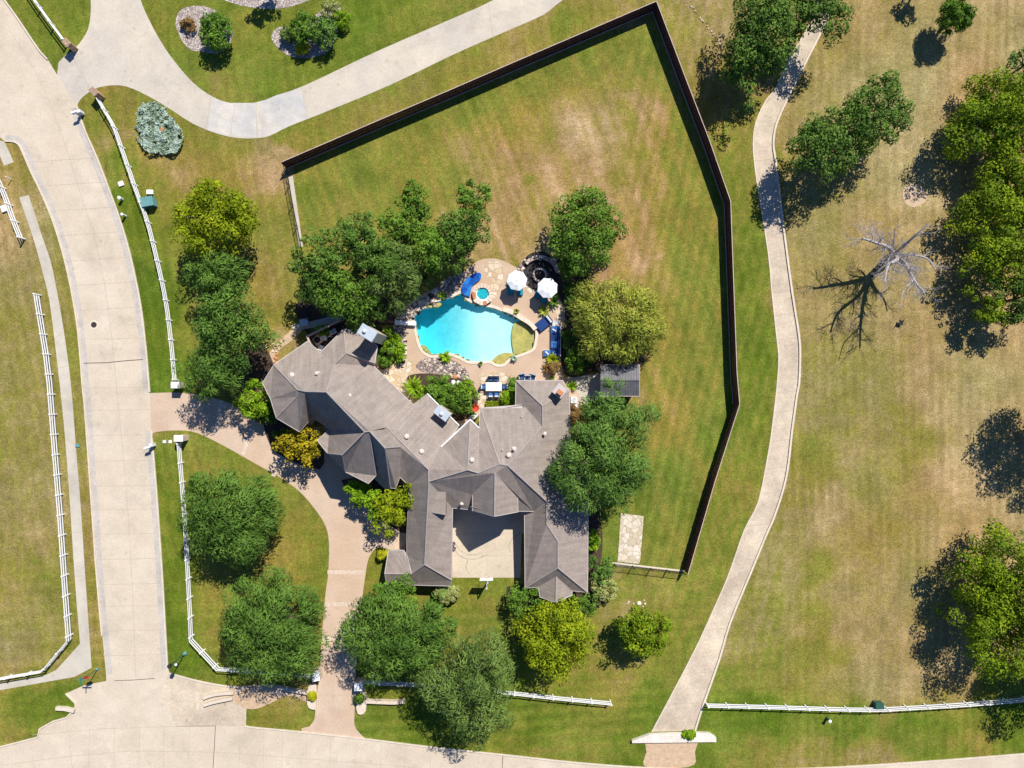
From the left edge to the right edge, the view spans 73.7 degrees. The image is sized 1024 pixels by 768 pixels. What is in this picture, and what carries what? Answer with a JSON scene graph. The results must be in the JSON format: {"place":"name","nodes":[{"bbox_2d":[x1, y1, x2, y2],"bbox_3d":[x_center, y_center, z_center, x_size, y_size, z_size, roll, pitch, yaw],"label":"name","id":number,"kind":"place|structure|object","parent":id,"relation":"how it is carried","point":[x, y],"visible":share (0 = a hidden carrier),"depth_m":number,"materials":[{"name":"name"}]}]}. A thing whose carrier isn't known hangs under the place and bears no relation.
{"place":"outdoors","nodes":[
{"label":"outdoors","id":0,"kind":"place"},
{"bbox_2d":[0,195,91,689],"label":"sidewalk","id":1,"kind":"structure","parent":0,"point":[77,661],"depth_m":79.99,"materials":[{"name":"grey concrete"}]},
{"bbox_2d":[160,674,245,725],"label":"culvert apron","id":2,"kind":"object","parent":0,"point":[178,695],"visible":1,"depth_m":79.99,"materials":[{"name":"concrete"}]},
{"bbox_2d":[150,392,406,737],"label":"driveway","id":3,"kind":"structure","parent":0,"point":[354,541],"depth_m":79.99,"materials":[{"name":"concrete"}]},
{"bbox_2d":[214,401,363,640],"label":"driveway bands","id":4,"kind":"object","parent":3,"relation":"on","point":[280,458],"visible":0.73,"depth_m":79.98,"materials":[{"name":"stone"}]},
{"bbox_2d":[269,329,301,363],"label":"bare soil path","id":5,"kind":"structure","parent":0,"point":[291,335],"depth_m":80.00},
{"bbox_2d":[57,0,561,137],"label":"neighbour driveway","id":6,"kind":"structure","parent":0,"point":[120,43],"depth_m":79.99,"materials":[{"name":"concrete"}]},
{"bbox_2d":[207,88,306,136],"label":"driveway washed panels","id":7,"kind":"object","parent":6,"relation":"on","point":[277,113],"visible":1,"depth_m":79.99,"materials":[{"name":"concrete"}]},
{"bbox_2d":[291,314,599,403],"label":"garden path","id":8,"kind":"structure","parent":0,"point":[589,385],"depth_m":79.97,"materials":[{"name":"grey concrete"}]},
{"bbox_2d":[406,484,523,577],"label":"courtyard","id":9,"kind":"structure","parent":0,"point":[499,560],"depth_m":79.98,"materials":[{"name":"concrete"}]},
{"bbox_2d":[376,261,563,407],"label":"flagstone paving","id":10,"kind":"structure","parent":0,"point":[393,375],"depth_m":79.97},
{"bbox_2d":[0,0,1023,767],"bbox_3d":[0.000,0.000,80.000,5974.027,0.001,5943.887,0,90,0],"label":"ground","id":11,"kind":"structure","parent":0,"point":[906,472],"depth_m":80.00,"materials":[{"name":"green plant"}]},
{"bbox_2d":[0,293,73,679],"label":"rail fence","id":12,"kind":"object","parent":11,"relation":"on","point":[60,556],"visible":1,"depth_m":79.14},
{"bbox_2d":[96,97,178,379],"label":"rail fence","id":13,"kind":"object","parent":11,"relation":"on","point":[106,112],"visible":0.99,"depth_m":79.12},
{"bbox_2d":[134,101,183,154],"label":"groundcover shrub","id":14,"kind":"object","parent":11,"relation":"on","point":[156,134],"visible":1,"depth_m":79.46,"materials":[{"name":"plant"}]},
{"bbox_2d":[171,345,243,404],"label":"oak tree","id":15,"kind":"object","parent":11,"relation":"on","point":[209,388],"visible":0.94,"depth_m":73.82,"materials":[{"name":"green plant"}]},
{"bbox_2d":[170,174,260,260],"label":"deciduous tree","id":16,"kind":"object","parent":11,"relation":"on","point":[219,217],"visible":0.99,"depth_m":73.42,"materials":[{"name":"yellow plant"}]},
{"bbox_2d":[181,249,254,314],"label":"oak tree","id":17,"kind":"object","parent":11,"relation":"on","point":[224,276],"visible":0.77,"depth_m":73.88,"materials":[{"name":"green plant"}]},
{"bbox_2d":[173,466,287,570],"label":"oak tree","id":18,"kind":"object","parent":11,"relation":"on","point":[241,505],"visible":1,"depth_m":72.74,"materials":[{"name":"green plant"}]},
{"bbox_2d":[187,278,284,377],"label":"oak tree","id":19,"kind":"object","parent":11,"relation":"on","point":[212,329],"visible":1,"depth_m":72.90,"materials":[{"name":"green plant"}]},
{"bbox_2d":[176,443,310,678],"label":"rail fence","id":20,"kind":"object","parent":11,"relation":"on","point":[189,577],"visible":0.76,"depth_m":79.12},
{"bbox_2d":[232,378,271,419],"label":"tree","id":21,"kind":"object","parent":11,"relation":"on","point":[258,398],"visible":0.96,"depth_m":76.28,"materials":[{"name":"green plant"}]},
{"bbox_2d":[175,0,340,57],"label":"gravel beds","id":22,"kind":"object","parent":11,"relation":"on","point":[193,41],"visible":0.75,"depth_m":79.98,"materials":[{"name":"gravel"}]},
{"bbox_2d":[198,11,232,52],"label":"shrub","id":23,"kind":"object","parent":22,"relation":"on","point":[219,22],"visible":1,"depth_m":77.55,"materials":[{"name":"green plant"}]},
{"bbox_2d":[286,9,320,48],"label":"shrub","id":24,"kind":"object","parent":22,"relation":"on","point":[305,18],"visible":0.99,"depth_m":77.81,"materials":[{"name":"green plant"}]},
{"bbox_2d":[313,16,337,51],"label":"shrub","id":25,"kind":"object","parent":22,"relation":"on","point":[325,26],"visible":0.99,"depth_m":78.12,"materials":[{"name":"green plant"}]},
{"bbox_2d":[319,0,340,19],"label":"shrub","id":26,"kind":"object","parent":22,"relation":"on","point":[333,6],"visible":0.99,"depth_m":78.59,"materials":[{"name":"green plant"}]},
{"bbox_2d":[230,684,306,708],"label":"ditch bed","id":27,"kind":"object","parent":11,"relation":"on","point":[246,697],"visible":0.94,"depth_m":79.98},
{"bbox_2d":[215,564,332,686],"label":"oak tree","id":28,"kind":"object","parent":11,"relation":"on","point":[281,631],"visible":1,"depth_m":73.03,"materials":[{"name":"green plant"}]},
{"bbox_2d":[289,176,302,246],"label":"bare fence strip","id":29,"kind":"object","parent":11,"relation":"on","point":[292,189],"visible":0.83,"depth_m":79.99,"materials":[{"name":"grey concrete"}]},
{"bbox_2d":[284,225,359,291],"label":"oak tree","id":30,"kind":"object","parent":11,"relation":"on","point":[330,253],"visible":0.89,"depth_m":72.85,"materials":[{"name":"green plant"}]},
{"bbox_2d":[332,10,352,30],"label":"shrub","id":31,"kind":"object","parent":11,"relation":"on","point":[342,23],"visible":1,"depth_m":78.76,"materials":[{"name":"green plant"}]},
{"bbox_2d":[319,210,386,267],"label":"oak tree","id":32,"kind":"object","parent":11,"relation":"on","point":[367,232],"visible":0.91,"depth_m":72.69,"materials":[{"name":"green plant"}]},
{"bbox_2d":[340,238,400,290],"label":"oak tree","id":33,"kind":"object","parent":11,"relation":"on","point":[387,262],"visible":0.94,"depth_m":72.55,"materials":[{"name":"green plant"}]},
{"bbox_2d":[353,236,422,318],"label":"oak tree","id":34,"kind":"object","parent":11,"relation":"on","point":[409,271],"visible":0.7,"depth_m":73.91,"materials":[{"name":"green plant"}]},
{"bbox_2d":[331,579,446,688],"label":"oak tree","id":35,"kind":"object","parent":11,"relation":"on","point":[403,654],"visible":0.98,"depth_m":73.21,"materials":[{"name":"green plant"}]},
{"bbox_2d":[370,571,418,620],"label":"oak tree","id":36,"kind":"object","parent":11,"relation":"on","point":[407,588],"visible":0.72,"depth_m":74.31,"materials":[{"name":"green plant"}]},
{"bbox_2d":[377,195,426,244],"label":"oak tree","id":37,"kind":"object","parent":11,"relation":"on","point":[394,223],"visible":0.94,"depth_m":73.73,"materials":[{"name":"green plant"}]},
{"bbox_2d":[400,179,431,219],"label":"oak tree","id":38,"kind":"object","parent":11,"relation":"on","point":[414,199],"visible":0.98,"depth_m":73.66,"materials":[{"name":"green plant"}]},
{"bbox_2d":[262,323,588,602],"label":"house","id":39,"kind":"structure","parent":11,"relation":"on","point":[384,431],"depth_m":74.78,"materials":[{"name":"grey"}]},
{"bbox_2d":[399,216,457,275],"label":"oak tree","id":40,"kind":"object","parent":11,"relation":"on","point":[428,241],"visible":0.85,"depth_m":74.02,"materials":[{"name":"green plant"}]},
{"bbox_2d":[410,589,458,647],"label":"oak tree","id":41,"kind":"object","parent":11,"relation":"on","point":[436,609],"visible":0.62,"depth_m":74.46,"materials":[{"name":"green plant"}]},
{"bbox_2d":[230,251,644,618],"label":"planting beds","id":42,"kind":"object","parent":11,"relation":"on","point":[262,361],"visible":0.35,"depth_m":79.99,"materials":[{"name":"soil"}]},
{"bbox_2d":[270,424,324,469],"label":"tree","id":43,"kind":"object","parent":42,"relation":"on","point":[300,444],"visible":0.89,"depth_m":75.87,"materials":[{"name":"yellow plant"}]},
{"bbox_2d":[295,265,339,316],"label":"oak tree","id":44,"kind":"object","parent":42,"relation":"on","point":[312,298],"visible":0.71,"depth_m":73.91,"materials":[{"name":"green plant"}]},
{"bbox_2d":[313,255,380,324],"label":"oak tree","id":45,"kind":"object","parent":42,"relation":"on","point":[345,293],"visible":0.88,"depth_m":73.66,"materials":[{"name":"green plant"}]},
{"bbox_2d":[343,480,371,508],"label":"tree","id":46,"kind":"object","parent":42,"relation":"on","point":[358,494],"visible":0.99,"depth_m":76.81,"materials":[{"name":"green plant"}]},
{"bbox_2d":[347,295,392,332],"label":"oak tree","id":47,"kind":"object","parent":42,"relation":"on","point":[375,314],"visible":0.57,"depth_m":76.50,"materials":[{"name":"green plant"}]},
{"bbox_2d":[364,488,383,525],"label":"tree","id":48,"kind":"object","parent":42,"relation":"on","point":[372,494],"visible":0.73,"depth_m":76.73,"materials":[{"name":"green plant"}]},
{"bbox_2d":[376,342,400,367],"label":"shrub","id":49,"kind":"object","parent":42,"relation":"on","point":[383,361],"visible":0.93,"depth_m":78.57,"materials":[{"name":"green plant"}]},
{"bbox_2d":[370,479,413,539],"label":"tree","id":50,"kind":"object","parent":42,"relation":"on","point":[389,513],"visible":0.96,"depth_m":75.81,"materials":[{"name":"green plant"}]},
{"bbox_2d":[419,375,454,405],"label":"shrub","id":51,"kind":"object","parent":42,"relation":"on","point":[430,389],"visible":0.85,"depth_m":78.01,"materials":[{"name":"green plant"}]},
{"bbox_2d":[437,381,479,416],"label":"shrub","id":52,"kind":"object","parent":42,"relation":"on","point":[461,397],"visible":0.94,"depth_m":77.44,"materials":[{"name":"green plant"}]},
{"bbox_2d":[506,581,545,619],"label":"shrub","id":53,"kind":"object","parent":42,"relation":"on","point":[517,602],"visible":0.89,"depth_m":77.02,"materials":[{"name":"green plant"}]},
{"bbox_2d":[559,328,581,355],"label":"shrub","id":54,"kind":"object","parent":42,"relation":"on","point":[567,334],"visible":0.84,"depth_m":78.48,"materials":[{"name":"green plant"}]},
{"bbox_2d":[562,274,586,312],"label":"shrub","id":55,"kind":"object","parent":42,"relation":"on","point":[569,290],"visible":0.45,"depth_m":78.44,"materials":[{"name":"green plant"}]},
{"bbox_2d":[564,346,593,374],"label":"shrub","id":56,"kind":"object","parent":42,"relation":"on","point":[578,368],"visible":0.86,"depth_m":78.21,"materials":[{"name":"green plant"}]},
{"bbox_2d":[563,587,600,618],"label":"shrub","id":57,"kind":"object","parent":42,"relation":"on","point":[583,601],"visible":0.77,"depth_m":77.46,"materials":[{"name":"green plant"}]},
{"bbox_2d":[588,554,614,586],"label":"shrub","id":58,"kind":"object","parent":42,"relation":"on","point":[609,571],"visible":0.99,"depth_m":77.77,"materials":[{"name":"green plant"}]},
{"bbox_2d":[432,582,460,604],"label":"shrub","id":59,"kind":"object","parent":11,"relation":"on","point":[452,595],"visible":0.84,"depth_m":78.28,"materials":[{"name":"green plant"}]},
{"bbox_2d":[424,234,476,278],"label":"oak tree","id":60,"kind":"object","parent":11,"relation":"on","point":[460,260],"visible":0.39,"depth_m":76.10,"materials":[{"name":"green plant"}]},
{"bbox_2d":[421,207,491,264],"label":"oak tree","id":61,"kind":"object","parent":11,"relation":"on","point":[457,222],"visible":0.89,"depth_m":74.62,"materials":[{"name":"green plant"}]},
{"bbox_2d":[410,626,516,752],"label":"elm tree","id":62,"kind":"object","parent":11,"relation":"on","point":[472,672],"visible":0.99,"depth_m":72.58,"materials":[{"name":"green plant"}]},
{"bbox_2d":[415,294,519,360],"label":"pool basin","id":63,"kind":"object","parent":11,"relation":"in","point":[460,326],"visible":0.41,"depth_m":80.98,"materials":[{"name":"liquid"}]},
{"bbox_2d":[511,322,534,353],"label":"pool ledge","id":64,"kind":"object","parent":63,"relation":"in","point":[523,336],"visible":0.81,"depth_m":80.28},
{"bbox_2d":[456,179,492,217],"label":"oak tree","id":65,"kind":"object","parent":11,"relation":"on","point":[467,200],"visible":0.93,"depth_m":75.29,"materials":[{"name":"green plant"}]},
{"bbox_2d":[362,679,611,705],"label":"rail fence","id":66,"kind":"object","parent":11,"relation":"on","point":[514,693],"visible":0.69,"depth_m":79.12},
{"bbox_2d":[398,258,597,426],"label":"pool deck","id":67,"kind":"structure","parent":11,"relation":"on","point":[526,304],"depth_m":79.98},
{"bbox_2d":[394,273,468,379],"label":"rock border","id":68,"kind":"object","parent":67,"relation":"on","point":[451,284],"visible":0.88,"depth_m":79.97,"materials":[{"name":"stone"}]},
{"bbox_2d":[412,291,537,366],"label":"pool coping","id":69,"kind":"object","parent":67,"relation":"on","point":[463,359],"visible":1,"depth_m":79.92,"materials":[{"name":"beige stone"}]},
{"bbox_2d":[472,283,492,304],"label":"spa","id":70,"kind":"object","parent":67,"relation":"on","point":[482,293],"visible":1,"depth_m":79.49,"materials":[{"name":"beige stone"}]},
{"bbox_2d":[507,270,526,290],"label":"patio umbrella","id":71,"kind":"object","parent":67,"relation":"on","point":[516,280],"visible":1,"depth_m":77.73,"materials":[{"name":"white fabric"}]},
{"bbox_2d":[538,278,556,297],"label":"patio umbrella","id":72,"kind":"object","parent":67,"relation":"on","point":[547,287],"visible":1,"depth_m":77.73,"materials":[{"name":"white fabric"}]},
{"bbox_2d":[543,325,560,356],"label":"sectional sofa","id":73,"kind":"object","parent":67,"relation":"on","point":[555,340],"visible":1,"depth_m":79.56,"materials":[{"name":"blue fabric"}]},
{"bbox_2d":[281,1,739,573],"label":"board fence","id":74,"kind":"object","parent":11,"relation":"on","point":[513,67],"visible":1,"depth_m":78.91,"materials":[{"name":"wood"}]},
{"bbox_2d":[0,0,1023,767],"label":"kerb","id":75,"kind":"structure","parent":11,"relation":"on","point":[160,532],"depth_m":79.88,"materials":[{"name":"concrete"}]},
{"bbox_2d":[522,251,558,289],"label":"paved bench circle","id":76,"kind":"object","parent":11,"relation":"on","point":[532,266],"visible":0.62,"depth_m":79.97,"materials":[{"name":"stone"}]},
{"bbox_2d":[510,597,597,687],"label":"deciduous tree","id":77,"kind":"object","parent":11,"relation":"on","point":[544,650],"visible":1,"depth_m":74.45,"materials":[{"name":"green plant"}]},
{"bbox_2d":[546,184,628,279],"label":"oak tree","id":78,"kind":"object","parent":11,"relation":"on","point":[583,220],"visible":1,"depth_m":74.83,"materials":[{"name":"green plant"}]},
{"bbox_2d":[577,375,626,450],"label":"elm tree","id":79,"kind":"object","parent":11,"relation":"on","point":[591,412],"visible":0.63,"depth_m":73.40,"materials":[{"name":"green plant"}]},
{"bbox_2d":[542,400,662,518],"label":"elm tree","id":80,"kind":"object","parent":11,"relation":"on","point":[627,479],"visible":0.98,"depth_m":71.88,"materials":[{"name":"green plant"}]},
{"bbox_2d":[588,567,619,601],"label":"shrub","id":81,"kind":"object","parent":11,"relation":"on","point":[604,593],"visible":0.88,"depth_m":78.04,"materials":[{"name":"green plant"}]},
{"bbox_2d":[565,274,671,367],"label":"cypress tree","id":82,"kind":"object","parent":11,"relation":"on","point":[586,317],"visible":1,"depth_m":74.90,"materials":[{"name":"green plant"}]},
{"bbox_2d":[600,364,639,396],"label":"shed","id":83,"kind":"structure","parent":11,"relation":"on","point":[629,374],"depth_m":77.45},
{"bbox_2d":[618,513,643,563],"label":"lawn flagstones","id":84,"kind":"object","parent":11,"relation":"on","point":[630,537],"visible":1,"depth_m":79.94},
{"bbox_2d":[611,603,674,658],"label":"tree","id":85,"kind":"object","parent":11,"relation":"on","point":[639,629],"visible":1,"depth_m":75.43,"materials":[{"name":"green plant"}]},
{"bbox_2d":[643,742,697,767],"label":"gravel apron","id":86,"kind":"object","parent":11,"relation":"on","point":[671,755],"visible":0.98,"depth_m":79.99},
{"bbox_2d":[631,731,715,742],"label":"channel headwall","id":87,"kind":"object","parent":11,"relation":"on","point":[671,737],"visible":0.97,"depth_m":79.58,"materials":[{"name":"white concrete"}]},
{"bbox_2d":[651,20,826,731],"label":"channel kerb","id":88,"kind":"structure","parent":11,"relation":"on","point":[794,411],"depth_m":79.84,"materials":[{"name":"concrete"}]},
{"bbox_2d":[718,32,782,111],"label":"oak tree","id":89,"kind":"object","parent":11,"relation":"on","point":[737,73],"visible":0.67,"depth_m":75.22,"materials":[{"name":"green plant"}]},
{"bbox_2d":[722,0,809,77],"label":"oak tree","id":90,"kind":"object","parent":11,"relation":"on","point":[762,17],"visible":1,"depth_m":73.36,"materials":[{"name":"green plant"}]},
{"bbox_2d":[776,0,855,49],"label":"oak tree","id":91,"kind":"object","parent":11,"relation":"on","point":[822,8],"visible":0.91,"depth_m":73.82,"materials":[{"name":"green plant"}]},
{"bbox_2d":[784,102,871,183],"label":"oak tree","id":92,"kind":"object","parent":11,"relation":"on","point":[812,132],"visible":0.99,"depth_m":73.41,"materials":[{"name":"green plant"}]},
{"bbox_2d":[705,696,1023,712],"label":"rail fence","id":93,"kind":"object","parent":11,"relation":"on","point":[846,709],"visible":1,"depth_m":79.14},
{"bbox_2d":[841,69,915,159],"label":"oak tree","id":94,"kind":"object","parent":11,"relation":"on","point":[889,119],"visible":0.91,"depth_m":73.50,"materials":[{"name":"green plant"}]},
{"bbox_2d":[840,215,947,308],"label":"dead tree","id":95,"kind":"object","parent":11,"relation":"on","point":[893,257],"visible":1,"depth_m":74.32,"materials":[{"name":"grey wood"}]},
{"bbox_2d":[903,184,926,206],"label":"dirt patch","id":96,"kind":"object","parent":11,"relation":"on","point":[914,195],"visible":1,"depth_m":80.00,"materials":[{"name":"soil"}]},
{"bbox_2d":[934,0,977,37],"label":"tree","id":97,"kind":"object","parent":11,"relation":"on","point":[959,15],"visible":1,"depth_m":76.47,"materials":[{"name":"green plant"}]},
{"bbox_2d":[931,515,1023,684],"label":"deciduous tree","id":98,"kind":"object","parent":11,"relation":"on","point":[993,590],"visible":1,"depth_m":74.17,"materials":[{"name":"green plant"}]},
{"bbox_2d":[937,65,1023,168],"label":"deciduous tree","id":99,"kind":"object","parent":11,"relation":"on","point":[1001,114],"visible":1,"depth_m":74.88,"materials":[{"name":"green plant"}]},
{"bbox_2d":[941,153,1023,239],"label":"deciduous tree","id":100,"kind":"object","parent":11,"relation":"on","point":[1003,200],"visible":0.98,"depth_m":75.74,"materials":[{"name":"green plant"}]},
{"bbox_2d":[955,212,1023,297],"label":"deciduous tree","id":101,"kind":"object","parent":11,"relation":"on","point":[1005,250],"visible":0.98,"depth_m":75.05,"materials":[{"name":"green plant"}]},
{"bbox_2d":[970,293,1011,328],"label":"tree","id":102,"kind":"object","parent":11,"relation":"on","point":[988,314],"visible":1,"depth_m":76.18,"materials":[{"name":"green plant"}]},
{"bbox_2d":[986,274,1023,324],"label":"tree","id":103,"kind":"object","parent":11,"relation":"on","point":[1017,303],"visible":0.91,"depth_m":75.73,"materials":[{"name":"green plant"}]},
{"bbox_2d":[1000,47,1023,84],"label":"oak tree","id":104,"kind":"object","parent":11,"relation":"on","point":[1012,57],"visible":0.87,"depth_m":75.21,"materials":[{"name":"green plant"}]},
{"bbox_2d":[0,0,1023,767],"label":"street","id":105,"kind":"structure","parent":0,"point":[132,710],"depth_m":80.00,"materials":[{"name":"concrete"}]},
{"bbox_2d":[5,107,166,674],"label":"gutter pan","id":106,"kind":"object","parent":105,"relation":"on","point":[21,142],"visible":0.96,"depth_m":79.99,"materials":[{"name":"grey concrete"}]},
{"bbox_2d":[0,33,478,767],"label":"road joints","id":107,"kind":"object","parent":105,"relation":"on","point":[150,533],"visible":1,"depth_m":79.99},
{"bbox_2d":[653,2,829,731],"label":"drainage path","id":108,"kind":"structure","parent":0,"point":[692,689],"depth_m":79.99,"materials":[{"name":"concrete"}]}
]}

